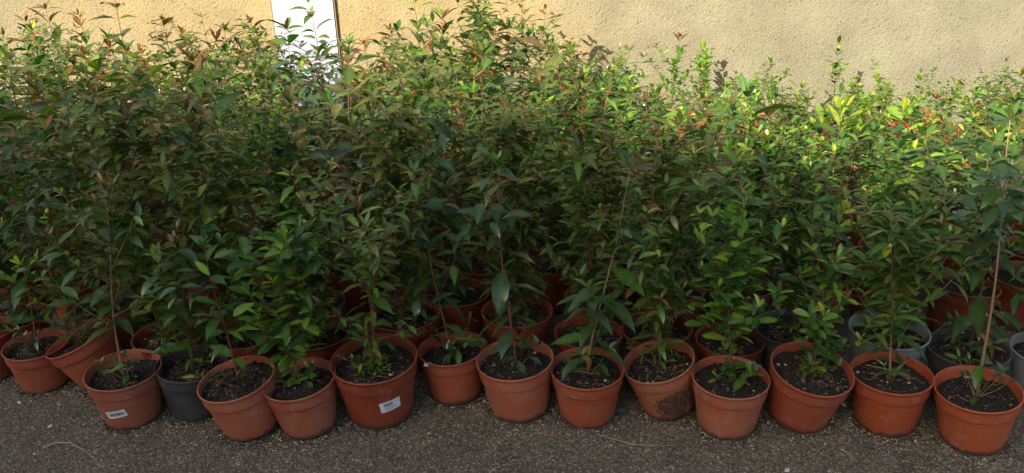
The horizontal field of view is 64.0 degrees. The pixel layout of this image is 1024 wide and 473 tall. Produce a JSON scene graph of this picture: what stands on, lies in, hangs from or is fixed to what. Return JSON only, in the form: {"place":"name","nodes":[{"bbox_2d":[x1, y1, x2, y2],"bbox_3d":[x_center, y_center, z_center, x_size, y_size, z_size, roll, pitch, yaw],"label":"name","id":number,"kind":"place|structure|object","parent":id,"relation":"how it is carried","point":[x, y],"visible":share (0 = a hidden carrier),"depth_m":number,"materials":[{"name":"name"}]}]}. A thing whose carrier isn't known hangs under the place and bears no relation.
{"place":"outdoors","nodes":[
{"label":"outdoors","id":0,"kind":"place"},
{"bbox_2d":[0,0,1023,138],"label":"stucco wall","id":1,"kind":"structure","parent":0,"point":[902,42],"depth_m":4.07,"materials":[{"name":"paint"}]},
{"bbox_2d":[270,0,346,123],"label":"white panel","id":2,"kind":"object","parent":1,"relation":"attached to","point":[281,12],"visible":0.44,"depth_m":4.02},
{"bbox_2d":[0,122,1023,472],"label":"ground","id":3,"kind":"structure","parent":0,"point":[196,454],"depth_m":1.89,"materials":[{"name":"gravel"}]},
{"bbox_2d":[0,150,17,380],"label":"potted sapling","id":4,"kind":"object","parent":3,"relation":"on","point":[5,371],"visible":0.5,"depth_m":2.16,"materials":[{"name":"green plant"}]},
{"bbox_2d":[0,27,37,164],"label":"potted sapling","id":5,"kind":"object","parent":3,"relation":"on","point":[5,47],"visible":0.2,"depth_m":3.47,"materials":[{"name":"plant"}]},
{"bbox_2d":[0,113,45,302],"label":"potted sapling","id":6,"kind":"object","parent":3,"relation":"on","point":[32,269],"visible":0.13,"depth_m":2.46,"materials":[{"name":"green plant"}]},
{"bbox_2d":[0,123,50,336],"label":"potted sapling","id":7,"kind":"object","parent":3,"relation":"on","point":[26,326],"visible":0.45,"depth_m":2.19,"materials":[{"name":"green plant"}]},
{"bbox_2d":[0,168,69,394],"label":"potted sapling","id":8,"kind":"object","parent":3,"relation":"on","point":[34,370],"visible":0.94,"depth_m":2.09,"materials":[{"name":"plant"}]},
{"bbox_2d":[0,46,75,274],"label":"potted sapling","id":9,"kind":"object","parent":3,"relation":"on","point":[12,79],"visible":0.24,"depth_m":2.53,"materials":[{"name":"green plant"}]},
{"bbox_2d":[3,9,89,255],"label":"potted sapling","id":10,"kind":"object","parent":3,"relation":"on","point":[35,59],"visible":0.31,"depth_m":2.77,"materials":[{"name":"plant"}]},
{"bbox_2d":[0,65,104,320],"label":"potted sapling","id":11,"kind":"object","parent":3,"relation":"on","point":[43,112],"visible":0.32,"depth_m":2.37,"materials":[{"name":"plant"}]},
{"bbox_2d":[15,20,89,152],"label":"potted sapling","id":12,"kind":"object","parent":3,"relation":"on","point":[31,25],"visible":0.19,"depth_m":3.68,"materials":[{"name":"plant"}]},
{"bbox_2d":[0,187,122,390],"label":"potted sapling","id":13,"kind":"object","parent":3,"relation":"on","point":[73,361],"visible":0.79,"depth_m":2.05,"materials":[{"name":"plant"}]},
{"bbox_2d":[27,0,102,206],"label":"potted sapling","id":14,"kind":"object","parent":3,"relation":"on","point":[57,32],"visible":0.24,"depth_m":2.94,"materials":[{"name":"plant"}]},
{"bbox_2d":[14,84,138,349],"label":"potted sapling","id":15,"kind":"object","parent":3,"relation":"on","point":[124,337],"visible":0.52,"depth_m":2.15,"materials":[{"name":"plant"}]},
{"bbox_2d":[21,47,149,239],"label":"potted sapling","id":16,"kind":"object","parent":3,"relation":"on","point":[28,98],"visible":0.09,"depth_m":2.67,"materials":[{"name":"plant"}]},
{"bbox_2d":[48,7,132,193],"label":"potted sapling","id":17,"kind":"object","parent":3,"relation":"on","point":[78,22],"visible":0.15,"depth_m":3.38,"materials":[{"name":"plant"}]},
{"bbox_2d":[39,39,146,288],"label":"potted sapling","id":18,"kind":"object","parent":3,"relation":"on","point":[67,72],"visible":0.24,"depth_m":2.50,"materials":[{"name":"green plant"}]},
{"bbox_2d":[31,157,162,429],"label":"potted sapling","id":19,"kind":"object","parent":3,"relation":"on","point":[125,392],"visible":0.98,"depth_m":1.90,"materials":[{"name":"plant"}]},
{"bbox_2d":[34,27,170,318],"bbox_3d":[-1.154,-0.172,2.400,0.295,0.845,0.322,-14,21,-27],"label":"potted sapling","id":20,"kind":"object","parent":3,"relation":"on","point":[97,64],"visible":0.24,"depth_m":2.33,"materials":[{"name":"green plant"}]},
{"bbox_2d":[23,61,205,392],"bbox_3d":[-0.932,-0.005,1.994,0.374,0.849,0.315,-2,23,0],"label":"potted sapling","id":21,"kind":"object","parent":3,"relation":"on","point":[143,338],"visible":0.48,"depth_m":1.93,"materials":[{"name":"green plant"}]},
{"bbox_2d":[95,98,198,289],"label":"potted sapling","id":22,"kind":"object","parent":3,"relation":"on","point":[165,196],"visible":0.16,"depth_m":2.58,"materials":[{"name":"green plant"}]},
{"bbox_2d":[125,39,201,196],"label":"potted sapling","id":23,"kind":"object","parent":3,"relation":"on","point":[155,69],"visible":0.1,"depth_m":2.97,"materials":[{"name":"green plant"}]},
{"bbox_2d":[124,78,208,236],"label":"potted sapling","id":24,"kind":"object","parent":3,"relation":"on","point":[153,82],"visible":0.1,"depth_m":2.73,"materials":[{"name":"plant"}]},
{"bbox_2d":[139,14,219,190],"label":"potted sapling","id":25,"kind":"object","parent":3,"relation":"on","point":[171,52],"visible":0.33,"depth_m":3.32,"materials":[{"name":"plant"}]},
{"bbox_2d":[118,162,240,421],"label":"potted sapling","id":26,"kind":"object","parent":3,"relation":"on","point":[182,358],"visible":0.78,"depth_m":1.93,"materials":[{"name":"green plant"}]},
{"bbox_2d":[127,67,276,364],"bbox_3d":[-0.729,-0.008,2.012,0.286,0.830,0.324,-12,25,-22],"label":"potted sapling","id":27,"kind":"object","parent":3,"relation":"on","point":[226,183],"visible":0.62,"depth_m":1.95,"materials":[{"name":"green plant"}]},
{"bbox_2d":[147,38,258,318],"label":"potted sapling","id":28,"kind":"object","parent":3,"relation":"on","point":[199,62],"visible":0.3,"depth_m":2.29,"materials":[{"name":"green plant"}]},
{"bbox_2d":[140,208,277,441],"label":"potted sapling","id":29,"kind":"object","parent":3,"relation":"on","point":[231,396],"visible":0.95,"depth_m":1.88,"materials":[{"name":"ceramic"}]},
{"bbox_2d":[175,24,273,232],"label":"potted sapling","id":30,"kind":"object","parent":3,"relation":"on","point":[225,87],"visible":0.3,"depth_m":2.68,"materials":[{"name":"green plant"}]},
{"bbox_2d":[167,62,284,320],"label":"potted sapling","id":31,"kind":"object","parent":3,"relation":"on","point":[225,103],"visible":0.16,"depth_m":2.14,"materials":[{"name":"green plant"}]},
{"bbox_2d":[203,22,262,205],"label":"potted sapling","id":32,"kind":"object","parent":3,"relation":"on","point":[223,25],"visible":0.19,"depth_m":3.08,"materials":[{"name":"plant"}]},
{"bbox_2d":[207,110,306,312],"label":"potted sapling","id":33,"kind":"object","parent":3,"relation":"on","point":[270,229],"visible":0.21,"depth_m":2.42,"materials":[{"name":"green plant"}]},
{"bbox_2d":[232,15,299,181],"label":"potted sapling","id":34,"kind":"object","parent":3,"relation":"on","point":[251,38],"visible":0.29,"depth_m":3.33,"materials":[{"name":"plant"}]},
{"bbox_2d":[240,61,315,226],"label":"potted sapling","id":35,"kind":"object","parent":3,"relation":"on","point":[262,75],"visible":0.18,"depth_m":2.81,"materials":[{"name":"plant"}]},
{"bbox_2d":[249,35,315,193],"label":"potted sapling","id":36,"kind":"object","parent":3,"relation":"on","point":[282,52],"visible":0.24,"depth_m":3.21,"materials":[{"name":"plant"}]},
{"bbox_2d":[211,187,356,439],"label":"potted sapling","id":37,"kind":"object","parent":3,"relation":"on","point":[301,401],"visible":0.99,"depth_m":1.84,"materials":[{"name":"plant"}]},
{"bbox_2d":[226,106,350,360],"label":"potted sapling","id":38,"kind":"object","parent":3,"relation":"on","point":[328,337],"visible":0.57,"depth_m":1.94,"materials":[{"name":"green plant"}]},
{"bbox_2d":[253,97,331,279],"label":"potted sapling","id":39,"kind":"object","parent":3,"relation":"on","point":[321,162],"visible":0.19,"depth_m":2.61,"materials":[{"name":"plant"}]},
{"bbox_2d":[258,17,337,252],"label":"potted sapling","id":40,"kind":"object","parent":3,"relation":"on","point":[278,64],"visible":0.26,"depth_m":2.65,"materials":[{"name":"plant"}]},
{"bbox_2d":[269,54,340,216],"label":"potted sapling","id":41,"kind":"object","parent":3,"relation":"on","point":[303,61],"visible":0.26,"depth_m":3.04,"materials":[{"name":"plant"}]},
{"bbox_2d":[238,84,372,322],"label":"potted sapling","id":42,"kind":"object","parent":3,"relation":"on","point":[288,97],"visible":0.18,"depth_m":2.12,"materials":[{"name":"green plant"}]},
{"bbox_2d":[277,0,353,165],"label":"potted sapling","id":43,"kind":"object","parent":3,"relation":"on","point":[310,13],"visible":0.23,"depth_m":3.35,"materials":[{"name":"plant"}]},
{"bbox_2d":[311,86,381,316],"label":"potted sapling","id":44,"kind":"object","parent":3,"relation":"on","point":[354,295],"visible":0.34,"depth_m":2.40,"materials":[{"name":"green plant"}]},
{"bbox_2d":[277,136,429,429],"bbox_3d":[-0.318,0.119,1.878,0.307,0.668,0.301,-3,27,0],"label":"potted sapling","id":45,"kind":"object","parent":3,"relation":"on","point":[374,376],"visible":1,"depth_m":1.88,"materials":[{"name":"green plant"}]},
{"bbox_2d":[316,42,391,281],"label":"potted sapling","id":46,"kind":"object","parent":3,"relation":"on","point":[348,76],"visible":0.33,"depth_m":2.53,"materials":[{"name":"plant"}]},
{"bbox_2d":[314,64,402,232],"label":"potted sapling","id":47,"kind":"object","parent":3,"relation":"on","point":[358,81],"visible":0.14,"depth_m":2.75,"materials":[{"name":"plant"}]},
{"bbox_2d":[336,35,397,216],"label":"potted sapling","id":48,"kind":"object","parent":3,"relation":"on","point":[361,68],"visible":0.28,"depth_m":2.94,"materials":[{"name":"plant"}]},
{"bbox_2d":[339,62,454,371],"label":"potted sapling","id":49,"kind":"object","parent":3,"relation":"on","point":[380,163],"visible":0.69,"depth_m":2.02,"materials":[{"name":"green plant"}]},
{"bbox_2d":[371,109,455,265],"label":"potted sapling","id":50,"kind":"object","parent":3,"relation":"on","point":[436,230],"visible":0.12,"depth_m":2.62,"materials":[{"name":"green plant"}]},
{"bbox_2d":[363,88,464,297],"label":"potted sapling","id":51,"kind":"object","parent":3,"relation":"on","point":[440,192],"visible":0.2,"depth_m":2.39,"materials":[{"name":"plant"}]},
{"bbox_2d":[368,10,488,231],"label":"potted sapling","id":52,"kind":"object","parent":3,"relation":"on","point":[417,55],"visible":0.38,"depth_m":2.56,"materials":[{"name":"plant"}]},
{"bbox_2d":[381,112,488,405],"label":"potted sapling","id":53,"kind":"object","parent":3,"relation":"on","point":[451,371],"visible":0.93,"depth_m":1.98,"materials":[{"name":"plant"}]},
{"bbox_2d":[414,5,463,166],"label":"potted sapling","id":54,"kind":"object","parent":3,"relation":"on","point":[445,26],"visible":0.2,"depth_m":3.38,"materials":[{"name":"plant"}]},
{"bbox_2d":[424,7,501,231],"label":"potted sapling","id":55,"kind":"object","parent":3,"relation":"on","point":[466,36],"visible":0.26,"depth_m":2.91,"materials":[{"name":"plant"}]},
{"bbox_2d":[411,64,520,335],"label":"potted sapling","id":56,"kind":"object","parent":3,"relation":"on","point":[472,301],"visible":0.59,"depth_m":2.21,"materials":[{"name":"green plant"}]},
{"bbox_2d":[428,40,515,226],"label":"potted sapling","id":57,"kind":"object","parent":3,"relation":"on","point":[473,60],"visible":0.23,"depth_m":2.64,"materials":[{"name":"plant"}]},
{"bbox_2d":[447,0,518,173],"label":"potted sapling","id":58,"kind":"object","parent":3,"relation":"on","point":[474,16],"visible":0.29,"depth_m":3.16,"materials":[{"name":"plant"}]},
{"bbox_2d":[447,40,522,253],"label":"potted sapling","id":59,"kind":"object","parent":3,"relation":"on","point":[486,61],"visible":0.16,"depth_m":2.52,"materials":[{"name":"green plant"}]},
{"bbox_2d":[419,145,553,423],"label":"potted sapling","id":60,"kind":"object","parent":3,"relation":"on","point":[515,374],"visible":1,"depth_m":1.90,"materials":[{"name":"plant"}]},
{"bbox_2d":[438,64,534,300],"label":"potted sapling","id":61,"kind":"object","parent":3,"relation":"on","point":[479,274],"visible":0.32,"depth_m":2.32,"materials":[{"name":"plant"}]},
{"bbox_2d":[452,11,538,173],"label":"potted sapling","id":62,"kind":"object","parent":3,"relation":"on","point":[499,38],"visible":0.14,"depth_m":3.41,"materials":[{"name":"plant"}]},
{"bbox_2d":[471,15,531,191],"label":"potted sapling","id":63,"kind":"object","parent":3,"relation":"on","point":[521,53],"visible":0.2,"depth_m":3.00,"materials":[{"name":"green plant"}]},
{"bbox_2d":[451,69,572,344],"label":"potted sapling","id":64,"kind":"object","parent":3,"relation":"on","point":[538,310],"visible":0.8,"depth_m":2.04,"materials":[{"name":"green plant"}]},
{"bbox_2d":[505,3,563,128],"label":"potted sapling","id":65,"kind":"object","parent":3,"relation":"on","point":[545,42],"visible":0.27,"depth_m":3.74,"materials":[{"name":"plant"}]},
{"bbox_2d":[506,30,575,252],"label":"potted sapling","id":66,"kind":"object","parent":3,"relation":"on","point":[552,61],"visible":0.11,"depth_m":2.69,"materials":[{"name":"plant"}]},
{"bbox_2d":[512,95,578,256],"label":"potted sapling","id":67,"kind":"object","parent":3,"relation":"on","point":[542,242],"visible":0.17,"depth_m":2.57,"materials":[{"name":"green plant"}]},
{"bbox_2d":[516,107,610,312],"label":"potted sapling","id":68,"kind":"object","parent":3,"relation":"on","point":[556,290],"visible":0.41,"depth_m":2.40,"materials":[{"name":"green plant"}]},
{"bbox_2d":[514,47,642,352],"bbox_3d":[0.175,-0.025,1.961,0.258,0.855,0.330,18,30,39],"label":"potted sapling","id":69,"kind":"object","parent":3,"relation":"on","point":[579,165],"visible":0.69,"depth_m":1.88,"materials":[{"name":"green plant"}]},
{"bbox_2d":[551,126,643,324],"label":"potted sapling","id":70,"kind":"object","parent":3,"relation":"on","point":[611,237],"visible":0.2,"depth_m":2.16,"materials":[{"name":"green plant"}]},
{"bbox_2d":[550,151,653,428],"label":"potted sapling","id":71,"kind":"object","parent":3,"relation":"on","point":[588,400],"visible":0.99,"depth_m":1.88,"materials":[{"name":"plant"}]},
{"bbox_2d":[571,39,654,182],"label":"potted sapling","id":72,"kind":"object","parent":3,"relation":"on","point":[617,62],"visible":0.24,"depth_m":3.08,"materials":[{"name":"green plant"}]},
{"bbox_2d":[585,84,661,307],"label":"potted sapling","id":73,"kind":"object","parent":3,"relation":"on","point":[634,298],"visible":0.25,"depth_m":2.36,"materials":[{"name":"green plant"}]},
{"bbox_2d":[550,132,704,419],"bbox_3d":[0.272,0.116,1.849,0.310,0.678,0.260,-15,27,-29],"label":"potted sapling","id":74,"kind":"object","parent":3,"relation":"on","point":[669,394],"visible":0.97,"depth_m":1.86,"materials":[{"name":"plant"}]},
{"bbox_2d":[598,71,656,230],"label":"potted sapling","id":75,"kind":"object","parent":3,"relation":"on","point":[631,88],"visible":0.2,"depth_m":2.93,"materials":[{"name":"plant"}]},
{"bbox_2d":[595,91,745,353],"bbox_3d":[0.378,0.025,1.980,0.330,0.737,0.297,13,27,31],"label":"potted sapling","id":76,"kind":"object","parent":3,"relation":"on","point":[680,329],"visible":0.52,"depth_m":1.91,"materials":[{"name":"green plant"}]},
{"bbox_2d":[649,32,694,148],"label":"potted sapling","id":77,"kind":"object","parent":3,"relation":"on","point":[678,57],"visible":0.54,"depth_m":3.54,"materials":[{"name":"plant"}]},
{"bbox_2d":[621,116,723,336],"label":"potted sapling","id":78,"kind":"object","parent":3,"relation":"on","point":[696,291],"visible":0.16,"depth_m":2.22,"materials":[{"name":"plant"}]},
{"bbox_2d":[652,85,752,302],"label":"potted sapling","id":79,"kind":"object","parent":3,"relation":"on","point":[712,146],"visible":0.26,"depth_m":2.30,"materials":[{"name":"green plant"}]},
{"bbox_2d":[671,138,799,440],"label":"potted sapling","id":80,"kind":"object","parent":3,"relation":"on","point":[730,400],"visible":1,"depth_m":1.78,"materials":[{"name":"plant"}]},
{"bbox_2d":[691,73,799,328],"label":"potted sapling","id":81,"kind":"object","parent":3,"relation":"on","point":[748,88],"visible":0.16,"depth_m":2.13,"materials":[{"name":"green plant"}]},
{"bbox_2d":[695,105,809,364],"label":"potted sapling","id":82,"kind":"object","parent":3,"relation":"on","point":[753,351],"visible":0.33,"depth_m":1.90,"materials":[{"name":"green plant"}]},
{"bbox_2d":[730,89,819,305],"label":"potted sapling","id":83,"kind":"object","parent":3,"relation":"on","point":[769,113],"visible":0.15,"depth_m":2.31,"materials":[{"name":"green plant"}]},
{"bbox_2d":[749,124,841,375],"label":"potted sapling","id":84,"kind":"object","parent":3,"relation":"on","point":[786,326],"visible":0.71,"depth_m":1.96,"materials":[{"name":"green plant"}]},
{"bbox_2d":[764,80,832,191],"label":"potted sapling","id":85,"kind":"object","parent":3,"relation":"on","point":[803,112],"visible":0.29,"depth_m":3.10,"materials":[{"name":"plant"}]},
{"bbox_2d":[778,123,871,337],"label":"potted sapling","id":86,"kind":"object","parent":3,"relation":"on","point":[814,153],"visible":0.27,"depth_m":2.19,"materials":[{"name":"green plant"}]},
{"bbox_2d":[773,82,876,261],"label":"potted sapling","id":87,"kind":"object","parent":3,"relation":"on","point":[825,116],"visible":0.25,"depth_m":2.54,"materials":[{"name":"green plant"}]},
{"bbox_2d":[768,182,891,433],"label":"potted sapling","id":88,"kind":"object","parent":3,"relation":"on","point":[814,400],"visible":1,"depth_m":1.82,"materials":[{"name":"plant"}]},
{"bbox_2d":[788,95,881,280],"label":"potted sapling","id":89,"kind":"object","parent":3,"relation":"on","point":[837,139],"visible":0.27,"depth_m":2.38,"materials":[{"name":"green plant"}]},
{"bbox_2d":[824,78,907,238],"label":"potted sapling","id":90,"kind":"object","parent":3,"relation":"on","point":[865,105],"visible":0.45,"depth_m":2.78,"materials":[{"name":"plant"}]},
{"bbox_2d":[836,111,897,265],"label":"potted sapling","id":91,"kind":"object","parent":3,"relation":"on","point":[853,215],"visible":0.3,"depth_m":2.61,"materials":[{"name":"green plant"}]},
{"bbox_2d":[847,97,937,315],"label":"potted sapling","id":92,"kind":"object","parent":3,"relation":"on","point":[896,111],"visible":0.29,"depth_m":2.18,"materials":[{"name":"green plant"}]},
{"bbox_2d":[822,169,995,437],"bbox_3d":[0.852,0.157,1.807,0.338,0.601,0.219,-3,24,1],"label":"potted sapling","id":93,"kind":"object","parent":3,"relation":"on","point":[890,402],"visible":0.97,"depth_m":1.79,"materials":[{"name":"plant"}]},
{"bbox_2d":[848,124,971,362],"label":"potted sapling","id":94,"kind":"object","parent":3,"relation":"on","point":[921,331],"visible":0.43,"depth_m":1.92,"materials":[{"name":"green plant"}]},
{"bbox_2d":[910,106,1007,272],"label":"potted sapling","id":95,"kind":"object","parent":3,"relation":"on","point":[954,134],"visible":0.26,"depth_m":2.54,"materials":[{"name":"green plant"}]},
{"bbox_2d":[897,98,1023,397],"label":"potted sapling","id":96,"kind":"object","parent":3,"relation":"on","point":[962,337],"visible":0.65,"depth_m":1.88,"materials":[{"name":"green plant"}]},
{"bbox_2d":[946,75,995,172],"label":"potted sapling","id":97,"kind":"object","parent":3,"relation":"on","point":[975,94],"visible":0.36,"depth_m":3.33,"materials":[{"name":"plant"}]},
{"bbox_2d":[922,99,1023,455],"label":"potted sapling","id":98,"kind":"object","parent":3,"relation":"on","point":[978,412],"visible":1,"depth_m":1.76,"materials":[{"name":"plant"}]},
{"bbox_2d":[927,121,1022,330],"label":"potted sapling","id":99,"kind":"object","parent":3,"relation":"on","point":[956,300],"visible":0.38,"depth_m":2.22,"materials":[{"name":"green plant"}]},
{"bbox_2d":[927,100,1023,238],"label":"potted sapling","id":100,"kind":"object","parent":3,"relation":"on","point":[975,113],"visible":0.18,"depth_m":2.76,"materials":[{"name":"green plant"}]},
{"bbox_2d":[938,118,1023,279],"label":"potted sapling","id":101,"kind":"object","parent":3,"relation":"on","point":[948,260],"visible":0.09,"depth_m":2.41,"materials":[{"name":"green plant"}]},
{"bbox_2d":[950,85,1021,188],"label":"potted sapling","id":102,"kind":"object","parent":3,"relation":"on","point":[990,109],"visible":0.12,"depth_m":2.97,"materials":[{"name":"green plant"}]},
{"bbox_2d":[988,143,1023,331],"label":"potted sapling","id":103,"kind":"object","parent":3,"relation":"on","point":[1004,276],"visible":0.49,"depth_m":2.28,"materials":[{"name":"green plastic"}]},
{"bbox_2d":[1009,141,1023,403],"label":"potted sapling","id":104,"kind":"object","parent":3,"relation":"on","point":[1016,343],"visible":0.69,"depth_m":1.96,"materials":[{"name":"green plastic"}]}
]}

